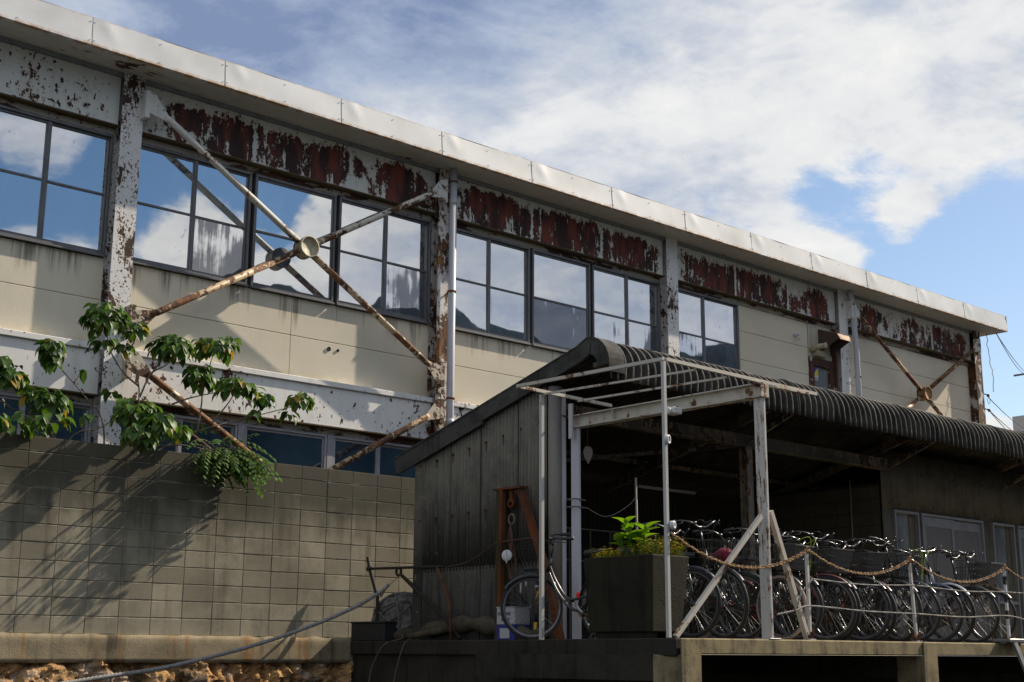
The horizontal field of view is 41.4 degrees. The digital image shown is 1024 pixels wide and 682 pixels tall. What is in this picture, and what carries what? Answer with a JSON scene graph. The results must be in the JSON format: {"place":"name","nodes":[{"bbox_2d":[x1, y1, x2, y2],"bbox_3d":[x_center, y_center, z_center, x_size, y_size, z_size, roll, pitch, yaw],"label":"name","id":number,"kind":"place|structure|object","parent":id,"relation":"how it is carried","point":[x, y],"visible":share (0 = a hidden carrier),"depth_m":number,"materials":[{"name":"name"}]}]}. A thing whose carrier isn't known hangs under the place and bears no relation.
{"place":"outdoors","nodes":[
{"label":"outdoors","id":0,"kind":"place"},
{"bbox_2d":[0,660,352,681],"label":"rock face","id":1,"kind":"object","parent":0,"point":[200,671],"visible":0.6,"depth_m":15.93},
{"bbox_2d":[0,432,414,663],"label":"block wall","id":2,"kind":"structure","parent":1,"relation":"on","point":[109,553],"depth_m":16.18,"materials":[{"name":"concrete"}]},
{"bbox_2d":[0,0,1007,477],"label":"factory building","id":3,"kind":"structure","parent":0,"point":[382,290],"depth_m":20.00,"materials":[{"name":"paint"}]},
{"bbox_2d":[0,392,93,441],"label":"window","id":4,"kind":"structure","parent":3,"relation":"in","point":[80,409],"depth_m":16.93,"materials":[{"name":"glass"}]},
{"bbox_2d":[0,104,113,257],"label":"window","id":5,"kind":"structure","parent":3,"relation":"in","point":[55,175],"depth_m":17.39,"materials":[{"name":"blue glass"}]},
{"bbox_2d":[121,412,237,454],"bbox_3d":[-4.438,1.845,17.822,1.785,1.756,0.127,12,-17,-41],"label":"window","id":6,"kind":"structure","parent":3,"relation":"in","point":[209,434],"depth_m":18.18,"materials":[{"name":"glass"}]},
{"bbox_2d":[133,142,252,286],"bbox_3d":[-4.410,-1.721,18.654,1.820,1.700,0.127,12,-17,-41],"label":"window","id":7,"kind":"structure","parent":3,"relation":"in","point":[191,220],"depth_m":18.65,"materials":[{"name":"blue glass"}]},
{"bbox_2d":[244,424,326,468],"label":"window","id":8,"kind":"structure","parent":3,"relation":"in","point":[287,446],"depth_m":19.10,"materials":[{"name":"glass"}]},
{"bbox_2d":[247,174,336,304],"bbox_3d":[-3.176,-1.465,19.734,1.420,1.700,0.127,12,-17,-41],"label":"window","id":9,"kind":"structure","parent":3,"relation":"in","point":[306,211],"depth_m":19.72,"materials":[{"name":"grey glass"}]},
{"bbox_2d":[333,435,414,477],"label":"window","id":10,"kind":"structure","parent":3,"relation":"in","point":[380,461],"depth_m":20.01,"materials":[{"name":"glass"}]},
{"bbox_2d":[333,196,431,324],"bbox_3d":[-1.956,-1.212,20.801,1.780,1.700,0.127,12,-17,-41],"label":"window","id":11,"kind":"structure","parent":3,"relation":"in","point":[386,260],"depth_m":20.81,"materials":[{"name":"glass"}]},
{"bbox_2d":[455,228,531,345],"bbox_3d":[-0.390,-0.888,22.170,1.830,1.700,0.127,12,-17,-41],"label":"window","id":12,"kind":"structure","parent":3,"relation":"in","point":[493,274],"depth_m":22.25,"materials":[{"name":"grey glass"}]},
{"bbox_2d":[529,248,590,352],"bbox_3d":[0.840,-0.633,23.247,1.400,1.700,0.127,12,-17,-41],"label":"window","id":13,"kind":"structure","parent":3,"relation":"in","point":[560,305],"depth_m":23.22,"materials":[{"name":"grey glass"}]},
{"bbox_2d":[590,265,660,352],"bbox_3d":[2.056,-0.381,24.310,1.790,1.700,0.127,12,-17,-41],"label":"window","id":14,"kind":"structure","parent":3,"relation":"in","point":[626,308],"depth_m":24.35,"materials":[{"name":"grey glass"}]},
{"bbox_2d":[678,288,740,369],"bbox_3d":[3.681,-0.045,25.732,1.980,1.700,0.127,12,-17,-41],"label":"window","id":15,"kind":"structure","parent":3,"relation":"in","point":[708,325],"depth_m":25.87,"materials":[{"name":"grey glass"}]},
{"bbox_2d":[793,332,800,339],"bbox_3d":[5.821,-0.094,27.635,0.123,0.173,0.128,12,-17,-41],"label":"security camera","id":16,"kind":"object","parent":3,"relation":"attached to","point":[795,334],"visible":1,"depth_m":27.61,"materials":[{"name":"white plastic"}]},
{"bbox_2d":[809,342,827,351],"bbox_3d":[6.290,0.132,27.839,0.379,0.154,0.132,-11,-17,40],"label":"wall lamp","id":17,"kind":"object","parent":3,"relation":"attached to","point":[818,346],"visible":1,"depth_m":27.78,"materials":[{"name":"beige paint"}]},
{"bbox_2d":[813,350,825,357],"bbox_3d":[6.373,0.270,28.067,0.360,0.120,0.090,12,-17,-41],"label":"junction box","id":18,"kind":"object","parent":3,"relation":"attached to","point":[818,353],"visible":1,"depth_m":28.02,"materials":[{"name":"beige paint"}]},
{"bbox_2d":[807,323,831,361],"bbox_3d":[6.393,0.042,28.275,0.850,0.698,0.110,12,-17,-41],"label":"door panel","id":19,"kind":"structure","parent":3,"relation":"in","point":[812,330],"depth_m":28.12,"materials":[{"name":"beige metal"}]},
{"bbox_2d":[808,357,834,390],"bbox_3d":[6.395,1.440,27.912,0.790,2.150,0.120,12,-17,-41],"label":"door","id":20,"kind":"structure","parent":3,"relation":"in","point":[821,372],"depth_m":28.09,"materials":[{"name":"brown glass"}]},
{"bbox_2d":[818,329,851,356],"bbox_3d":[6.708,-0.004,28.134,0.420,0.528,0.534,12,-17,-41],"label":"vent hood","id":21,"kind":"object","parent":3,"relation":"attached to","point":[835,342],"visible":1,"depth_m":28.12,"materials":[{"name":"brown metal"}]},
{"bbox_2d":[984,393,990,411],"bbox_3d":[11.267,1.456,32.093,0.251,0.430,0.070,10,-16,-37],"label":"insulator bracket","id":22,"kind":"object","parent":3,"relation":"attached to","point":[988,395],"visible":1,"depth_m":32.09,"materials":[{"name":"black metal"}]},
{"bbox_2d":[990,412,1010,429],"bbox_3d":[19.318,3.430,51.812,0.021,5.430,42.434,-5,-14,22],"label":"power line","id":23,"kind":"object","parent":22,"relation":"attached to","point":[999,420],"visible":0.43,"depth_m":37.42,"materials":[{"name":"black rubber"}]},
{"bbox_2d":[986,333,993,391],"bbox_3d":[11.387,0.510,32.241,0.044,1.442,0.120,12,-17,-41],"label":"drop wire","id":24,"kind":"object","parent":3,"relation":"hanging from","point":[990,365],"visible":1,"depth_m":32.20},
{"bbox_2d":[42,0,1023,655],"label":"sky","id":25,"kind":"structure","parent":0,"point":[885,138],"materials":[{"name":"blue"}]},
{"bbox_2d":[350,638,1023,681],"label":"terrace","id":26,"kind":"structure","parent":0,"point":[649,660],"depth_m":14.70,"materials":[{"name":"concrete"}]},
{"bbox_2d":[351,621,397,640],"bbox_3d":[-1.713,3.731,17.401,0.380,0.245,0.740,12,-17,-41],"label":"black box","id":27,"kind":"object","parent":26,"relation":"on","point":[373,631],"visible":0.92,"depth_m":17.19,"materials":[{"name":"black plastic"}]},
{"bbox_2d":[368,634,402,681],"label":"loose cord","id":28,"kind":"object","parent":26,"relation":"hanging from","point":[377,654],"visible":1,"depth_m":16.70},
{"bbox_2d":[371,591,412,640],"bbox_3d":[-1.391,3.555,17.502,0.668,0.632,1.052,12,-17,-41],"label":"net bundle","id":29,"kind":"object","parent":26,"relation":"on","point":[397,606],"visible":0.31,"depth_m":17.25,"materials":[{"name":"grey fabric"}]},
{"bbox_2d":[393,639,417,681],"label":"loose cord","id":30,"kind":"object","parent":26,"relation":"hanging from","point":[400,655],"visible":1,"depth_m":16.22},
{"bbox_2d":[366,556,451,639],"bbox_3d":[-1.292,3.170,16.817,0.088,1.088,2.136,9,-16,-33],"label":"pipe rail","id":31,"kind":"object","parent":26,"relation":"on","point":[369,568],"visible":0.9,"depth_m":16.79,"materials":[{"name":"black metal"}]},
{"bbox_2d":[395,569,461,639],"bbox_3d":[-1.049,3.180,16.506,0.078,0.915,1.424,10,-16,-37],"label":"pulley bar","id":32,"kind":"object","parent":26,"relation":"on","point":[423,597],"visible":0.98,"depth_m":16.49,"materials":[{"name":"black metal"}]},
{"bbox_2d":[393,615,545,640],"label":"sandbags","id":33,"kind":"object","parent":26,"relation":"on","point":[462,624],"visible":0.69,"depth_m":15.93,"materials":[{"name":"beige fabric"}]},
{"bbox_2d":[496,606,529,639],"bbox_3d":[0.015,3.175,15.218,0.250,0.365,0.310,12,-17,-41],"label":"paint tin","id":34,"kind":"object","parent":26,"relation":"on","point":[504,632],"visible":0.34,"depth_m":15.13,"materials":[{"name":"white metal"}]},
{"bbox_2d":[518,581,526,606],"bbox_3d":[0.122,3.018,15.225,0.076,0.676,0.133,12,-17,-41],"label":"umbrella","id":35,"kind":"object","parent":26,"relation":"on","point":[521,598],"visible":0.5,"depth_m":15.25,"materials":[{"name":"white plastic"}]},
{"bbox_2d":[493,485,564,639],"bbox_3d":[0.187,2.485,15.211,0.145,1.730,1.086,12,-17,-41],"label":"trestle","id":36,"kind":"object","parent":26,"relation":"on","point":[505,499],"visible":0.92,"depth_m":15.46,"materials":[{"name":"brown wood"}]},
{"bbox_2d":[439,523,537,579],"bbox_3d":[-0.281,2.457,15.691,0.054,0.637,1.754,12,-17,-41],"label":"cord hank","id":37,"kind":"object","parent":36,"relation":"hanging from","point":[510,548],"visible":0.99,"depth_m":15.42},
{"bbox_2d":[502,550,511,562],"bbox_3d":[-0.061,2.447,15.391,0.132,0.151,0.038,-5,-14,21],"label":"float disc","id":38,"kind":"object","parent":37,"relation":"hanging from","point":[506,555],"visible":1,"depth_m":15.38,"materials":[{"name":"white plastic"}]},
{"bbox_2d":[533,564,538,629],"bbox_3d":[0.295,2.639,15.087,0.042,1.358,0.160,12,-17,-41],"label":"striped pole","id":39,"kind":"object","parent":26,"relation":"on","point":[536,619],"visible":0.28,"depth_m":15.01,"materials":[{"name":"orange"}]},
{"bbox_2d":[500,533,607,638],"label":"bicycle","id":40,"kind":"object","parent":26,"relation":"on","point":[582,610],"visible":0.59,"depth_m":14.47,"materials":[{"name":"grey metal"}]},
{"bbox_2d":[583,554,688,638],"bbox_3d":[1.197,2.476,13.060,0.533,0.770,0.918,12,-17,-41],"label":"planter","id":41,"kind":"object","parent":26,"relation":"on","point":[625,594],"visible":0.86,"depth_m":12.81,"materials":[{"name":"concrete"}]},
{"bbox_2d":[590,548,626,557],"bbox_3d":[0.959,2.097,13.253,0.346,0.175,0.403,12,-17,-41],"label":"sprig tuft","id":42,"kind":"object","parent":41,"relation":"in","point":[609,554],"visible":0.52,"depth_m":13.25,"materials":[{"name":"green plant"}]},
{"bbox_2d":[611,516,659,554],"bbox_3d":[1.269,1.930,13.111,0.468,0.451,0.658,43,-44,-71],"label":"young plant","id":43,"kind":"object","parent":41,"relation":"in","point":[635,535],"visible":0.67,"depth_m":13.11,"materials":[{"name":"green plant"}]},
{"bbox_2d":[616,535,685,555],"bbox_3d":[1.365,2.016,13.083,0.631,0.261,0.605,12,-17,-41],"label":"sprig tuft","id":44,"kind":"object","parent":41,"relation":"in","point":[655,548],"visible":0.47,"depth_m":12.98,"materials":[{"name":"plant"}]},
{"bbox_2d":[635,478,637,529],"bbox_3d":[1.403,2.429,15.149,0.036,1.802,0.027,12,-17,-41],"label":"thin pole","id":45,"kind":"object","parent":26,"relation":"on","point":[636,511],"visible":0.35,"depth_m":15.27,"materials":[{"name":"grey metal"}]},
{"bbox_2d":[566,527,722,638],"bbox_3d":[1.365,3.389,18.695,4.805,1.526,0.017,12,-17,-41],"label":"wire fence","id":46,"kind":"object","parent":26,"relation":"on","point":[569,559],"visible":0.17,"depth_m":18.57,"materials":[{"name":"grey metal"}]},
{"bbox_2d":[576,523,721,638],"bbox_3d":[1.347,2.461,13.808,0.592,1.136,1.854,15,-20,-43],"label":"bicycle","id":47,"kind":"object","parent":26,"relation":"on","point":[708,575],"visible":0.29,"depth_m":13.35,"materials":[{"name":"grey metal"}]},
{"bbox_2d":[516,357,816,639],"bbox_3d":[1.393,1.759,14.065,2.592,2.638,2.806,12,-17,-41],"label":"canopy frame","id":48,"kind":"object","parent":26,"relation":"on","point":[757,391],"visible":0.84,"depth_m":13.52,"materials":[{"name":"beige paint"}]},
{"bbox_2d":[566,498,634,516],"bbox_3d":[0.999,1.875,15.283,0.791,0.236,0.220,3,-13,-12],"label":"hitch cord","id":49,"kind":"object","parent":48,"relation":"attached to","point":[570,499],"visible":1,"depth_m":15.20,"materials":[{"name":"grey fabric"}]},
{"bbox_2d":[667,406,682,415],"bbox_3d":[1.690,0.730,14.108,0.263,0.100,0.133,12,-17,-41],"label":"socket box","id":50,"kind":"object","parent":48,"relation":"hanging from","point":[673,411],"visible":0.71,"depth_m":14.04,"materials":[{"name":"white plastic"}]},
{"bbox_2d":[796,579,812,607],"bbox_3d":[2.881,2.491,13.352,0.289,0.295,0.027,12,-18,-42],"label":"twisted cord","id":51,"kind":"object","parent":48,"relation":"hanging from","point":[805,587],"visible":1,"depth_m":13.33,"materials":[{"name":"grey fabric"}]},
{"bbox_2d":[652,519,748,638],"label":"bicycle","id":52,"kind":"object","parent":26,"relation":"on","point":[736,576],"visible":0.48,"depth_m":13.60,"materials":[{"name":"grey metal"}]},
{"bbox_2d":[712,548,736,561],"bbox_3d":[2.139,2.153,13.620,0.245,0.170,0.197,12,-17,-41],"label":"cloth bundle","id":53,"kind":"object","parent":52,"relation":"in","point":[721,557],"visible":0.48,"depth_m":13.55,"materials":[{"name":"red fabric"}]},
{"bbox_2d":[393,336,1023,643],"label":"bicycle shed","id":54,"kind":"structure","parent":26,"relation":"on","point":[843,466],"depth_m":18.71,"materials":[{"name":"metal"}]},
{"bbox_2d":[583,428,592,463],"bbox_3d":[0.872,1.124,15.570,0.108,0.580,0.018,1,-13,-1],"label":"bulb","id":55,"kind":"object","parent":54,"relation":"hanging from","point":[587,452],"visible":0.88,"depth_m":15.53,"materials":[{"name":"white glass"}]},
{"bbox_2d":[637,485,695,494],"bbox_3d":[2.123,2.037,18.521,1.188,0.037,0.029,12,-17,-41],"label":"fluorescent lamp","id":56,"kind":"object","parent":54,"relation":"hanging from","point":[670,490],"visible":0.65,"depth_m":18.54,"materials":[{"name":"white glass"}]},
{"bbox_2d":[891,509,926,641],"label":"window","id":57,"kind":"structure","parent":54,"relation":"in","point":[905,524],"depth_m":20.08,"materials":[{"name":"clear glass"}]},
{"bbox_2d":[919,513,991,642],"bbox_3d":[6.786,3.676,20.754,1.786,1.942,0.100,12,-17,-41],"label":"door","id":58,"kind":"structure","parent":54,"relation":"in","point":[946,532],"depth_m":20.79,"materials":[{"name":"black metal"}]},
{"bbox_2d":[990,522,1023,643],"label":"window","id":59,"kind":"structure","parent":54,"relation":"in","point":[1004,550],"depth_m":21.87,"materials":[{"name":"clear glass"}]},
{"bbox_2d":[1016,525,1023,627],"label":"door","id":60,"kind":"structure","parent":54,"relation":"in","point":[1019,529],"depth_m":22.15,"materials":[{"name":"black metal"}]},
{"bbox_2d":[675,529,761,638],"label":"bicycle","id":61,"kind":"object","parent":26,"relation":"on","point":[758,631],"visible":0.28,"depth_m":13.92,"materials":[{"name":"grey metal"}]},
{"bbox_2d":[683,528,806,639],"bbox_3d":[2.387,2.600,14.498,1.834,1.186,0.592,-12,-16,43],"label":"bicycle","id":62,"kind":"object","parent":26,"relation":"on","point":[797,631],"visible":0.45,"depth_m":14.20,"materials":[{"name":"grey metal"}]},
{"bbox_2d":[694,527,823,639],"bbox_3d":[2.630,2.668,14.803,0.594,1.193,1.856,12,-17,-38],"label":"bicycle","id":63,"kind":"object","parent":26,"relation":"on","point":[798,564],"visible":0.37,"depth_m":14.40,"materials":[{"name":"grey metal"}]},
{"bbox_2d":[710,535,856,639],"bbox_3d":[2.897,2.736,14.953,1.843,1.137,0.587,-11,-14,41],"label":"bicycle","id":64,"kind":"object","parent":26,"relation":"on","point":[850,625],"visible":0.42,"depth_m":14.61,"materials":[{"name":"grey metal"}]},
{"bbox_2d":[731,531,860,639],"bbox_3d":[3.204,2.780,15.321,0.592,1.216,1.834,14,-19,-38],"label":"bicycle","id":65,"kind":"object","parent":26,"relation":"on","point":[841,560],"visible":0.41,"depth_m":14.91,"materials":[{"name":"grey metal"}]},
{"bbox_2d":[803,546,815,639],"bbox_3d":[2.948,2.508,13.486,0.126,0.923,0.092,12,-17,-41],"label":"chain post","id":66,"kind":"object","parent":26,"relation":"on","point":[809,622],"visible":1,"depth_m":13.46,"materials":[{"name":"grey metal"}]},
{"bbox_2d":[671,532,809,568],"bbox_3d":[2.206,2.023,12.873,2.082,0.287,0.049,12,-17,-41],"label":"chain","id":67,"kind":"object","parent":66,"relation":"hanging from","point":[748,567],"visible":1,"depth_m":12.85,"materials":[{"name":"brown wicker"}]},
{"bbox_2d":[776,605,915,614],"bbox_3d":[3.467,2.772,13.845,2.446,0.114,0.041,12,-17,-41],"label":"twisted cord","id":68,"kind":"object","parent":66,"relation":"attached to","point":[790,611],"visible":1,"depth_m":13.69,"materials":[{"name":"grey fabric"}]},
{"bbox_2d":[807,548,912,575],"bbox_3d":[3.659,2.332,14.147,1.890,0.231,0.046,12,-17,-41],"label":"chain","id":69,"kind":"object","parent":66,"relation":"hanging from","point":[898,566],"visible":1,"depth_m":14.15,"materials":[{"name":"brown wicker"}]},
{"bbox_2d":[811,578,913,585],"bbox_3d":[3.679,2.525,14.108,1.864,0.046,0.018,12,-17,-41],"label":"twisted cord","id":70,"kind":"object","parent":66,"relation":"attached to","point":[862,584],"visible":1,"depth_m":14.08,"materials":[{"name":"grey fabric"}]},
{"bbox_2d":[751,540,891,640],"bbox_3d":[3.451,2.864,15.461,1.854,1.116,0.592,-12,-18,43],"label":"bicycle","id":71,"kind":"object","parent":26,"relation":"on","point":[882,630],"visible":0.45,"depth_m":15.08,"materials":[{"name":"grey metal"}]},
{"bbox_2d":[774,539,896,640],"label":"bicycle","id":72,"kind":"object","parent":26,"relation":"on","point":[888,632],"visible":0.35,"depth_m":15.30,"materials":[{"name":"grey metal"}]},
{"bbox_2d":[794,538,922,641],"bbox_3d":[4.053,2.942,15.965,0.586,1.202,1.828,16,-20,-42],"label":"bicycle","id":73,"kind":"object","parent":26,"relation":"on","point":[898,593],"visible":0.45,"depth_m":15.63,"materials":[{"name":"grey metal"}]},
{"bbox_2d":[811,536,941,641],"bbox_3d":[4.224,2.985,16.208,0.634,1.228,1.829,9,-16,-38],"label":"bicycle","id":74,"kind":"object","parent":26,"relation":"on","point":[931,632],"visible":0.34,"depth_m":15.80,"materials":[{"name":"grey metal"}]},
{"bbox_2d":[826,549,963,641],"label":"bicycle","id":75,"kind":"object","parent":26,"relation":"on","point":[954,633],"visible":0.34,"depth_m":16.07,"materials":[{"name":"grey metal"}]},
{"bbox_2d":[841,546,975,641],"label":"bicycle","id":76,"kind":"object","parent":26,"relation":"on","point":[966,635],"visible":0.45,"depth_m":16.36,"materials":[{"name":"grey metal"}]},
{"bbox_2d":[908,556,921,641],"bbox_3d":[4.364,2.802,14.725,0.156,0.923,0.092,12,-17,-41],"label":"chain post","id":77,"kind":"object","parent":26,"relation":"on","point":[916,636],"visible":1,"depth_m":14.69,"materials":[{"name":"white metal"}]},
{"bbox_2d":[910,558,1006,583],"bbox_3d":[5.112,2.637,15.416,2.072,0.240,0.046,12,-17,-41],"label":"chain","id":78,"kind":"object","parent":77,"relation":"hanging from","point":[969,581],"visible":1,"depth_m":15.42,"materials":[{"name":"brown wicker"}]},
{"bbox_2d":[916,613,1023,619],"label":"twisted cord","id":79,"kind":"object","parent":77,"relation":"attached to","point":[968,616],"visible":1,"depth_m":15.32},
{"bbox_2d":[877,549,999,642],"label":"bicycle","id":80,"kind":"object","parent":26,"relation":"on","point":[952,557],"visible":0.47,"depth_m":16.64,"materials":[{"name":"grey metal"}]},
{"bbox_2d":[892,550,1016,642],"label":"bicycle","id":81,"kind":"object","parent":26,"relation":"on","point":[992,567],"visible":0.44,"depth_m":16.97,"materials":[{"name":"grey metal"}]},
{"bbox_2d":[1002,564,1012,642],"bbox_3d":[5.852,3.110,16.026,0.126,0.923,0.092,12,-17,-41],"label":"chain post","id":82,"kind":"object","parent":26,"relation":"on","point":[1009,635],"visible":0.81,"depth_m":16.01,"materials":[{"name":"white metal"}]},
{"bbox_2d":[915,585,1023,593],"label":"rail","id":83,"kind":"object","parent":82,"relation":"attached to","point":[969,591],"visible":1,"depth_m":15.43,"materials":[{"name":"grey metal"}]},
{"bbox_2d":[1005,566,1023,579],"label":"chain","id":84,"kind":"object","parent":82,"relation":"hanging from","point":[1013,573],"visible":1,"depth_m":16.21,"materials":[{"name":"brown wicker"}]},
{"bbox_2d":[1012,415,1023,430],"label":"building","id":85,"kind":"structure","parent":0,"point":[1019,420],"depth_m":95.94,"materials":[{"name":"white concrete"}]},
{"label":"soil bank","id":86,"kind":"structure","parent":0,"visible":0},
{"bbox_2d":[0,338,104,443],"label":"sapling","id":87,"kind":"object","parent":86,"relation":"on","point":[43,401],"visible":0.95,"depth_m":15.40,"materials":[{"name":"green plant"}]},
{"bbox_2d":[77,301,150,403],"bbox_3d":[-4.809,0.772,16.161,0.878,2.514,0.486,12,-17,-41],"label":"sapling","id":88,"kind":"object","parent":86,"relation":"on","point":[105,321],"visible":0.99,"depth_m":16.28,"materials":[{"name":"green plant"}]},
{"bbox_2d":[10,389,224,455],"bbox_3d":[-4.591,1.218,15.729,2.711,1.454,0.963,12,-17,-41],"label":"sapling","id":89,"kind":"object","parent":86,"relation":"on","point":[139,419],"visible":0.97,"depth_m":15.77,"materials":[{"name":"green plant"}]},
{"bbox_2d":[140,334,315,449],"bbox_3d":[-3.564,1.087,17.145,2.543,2.360,0.635,12,-17,-41],"label":"sapling","id":90,"kind":"object","parent":86,"relation":"on","point":[168,348],"visible":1,"depth_m":17.05,"materials":[{"name":"green plant"}]},
{"bbox_2d":[183,433,281,497],"bbox_3d":[-3.388,1.614,16.528,0.969,1.054,1.101,-2,-13,10],"label":"fern bush","id":91,"kind":"object","parent":86,"relation":"on","point":[234,462],"visible":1,"depth_m":16.59,"materials":[{"name":"green plant"}]},
{"label":"ground","id":92,"kind":"structure","parent":0,"visible":0},
{"bbox_2d":[993,637,1023,671],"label":"ladder","id":93,"kind":"object","parent":92,"relation":"on","point":[1015,642],"visible":1,"depth_m":15.61,"materials":[{"name":"metal"}]},
{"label":"utility pole","id":94,"kind":"object","parent":92,"relation":"on","visible":0},
{"bbox_2d":[996,333,1023,372],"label":"power line","id":95,"kind":"object","parent":94,"relation":"attached to","point":[1008,351],"visible":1,"depth_m":39.82,"materials":[{"name":"black rubber"}]},
{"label":"tie string","id":96,"kind":"object","parent":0,"visible":0},
{"bbox_2d":[62,583,389,681],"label":"mooring rope","id":97,"kind":"object","parent":96,"relation":"attached to","point":[231,651],"visible":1,"depth_m":15.05,"materials":[{"name":"grey fabric"}]}
]}

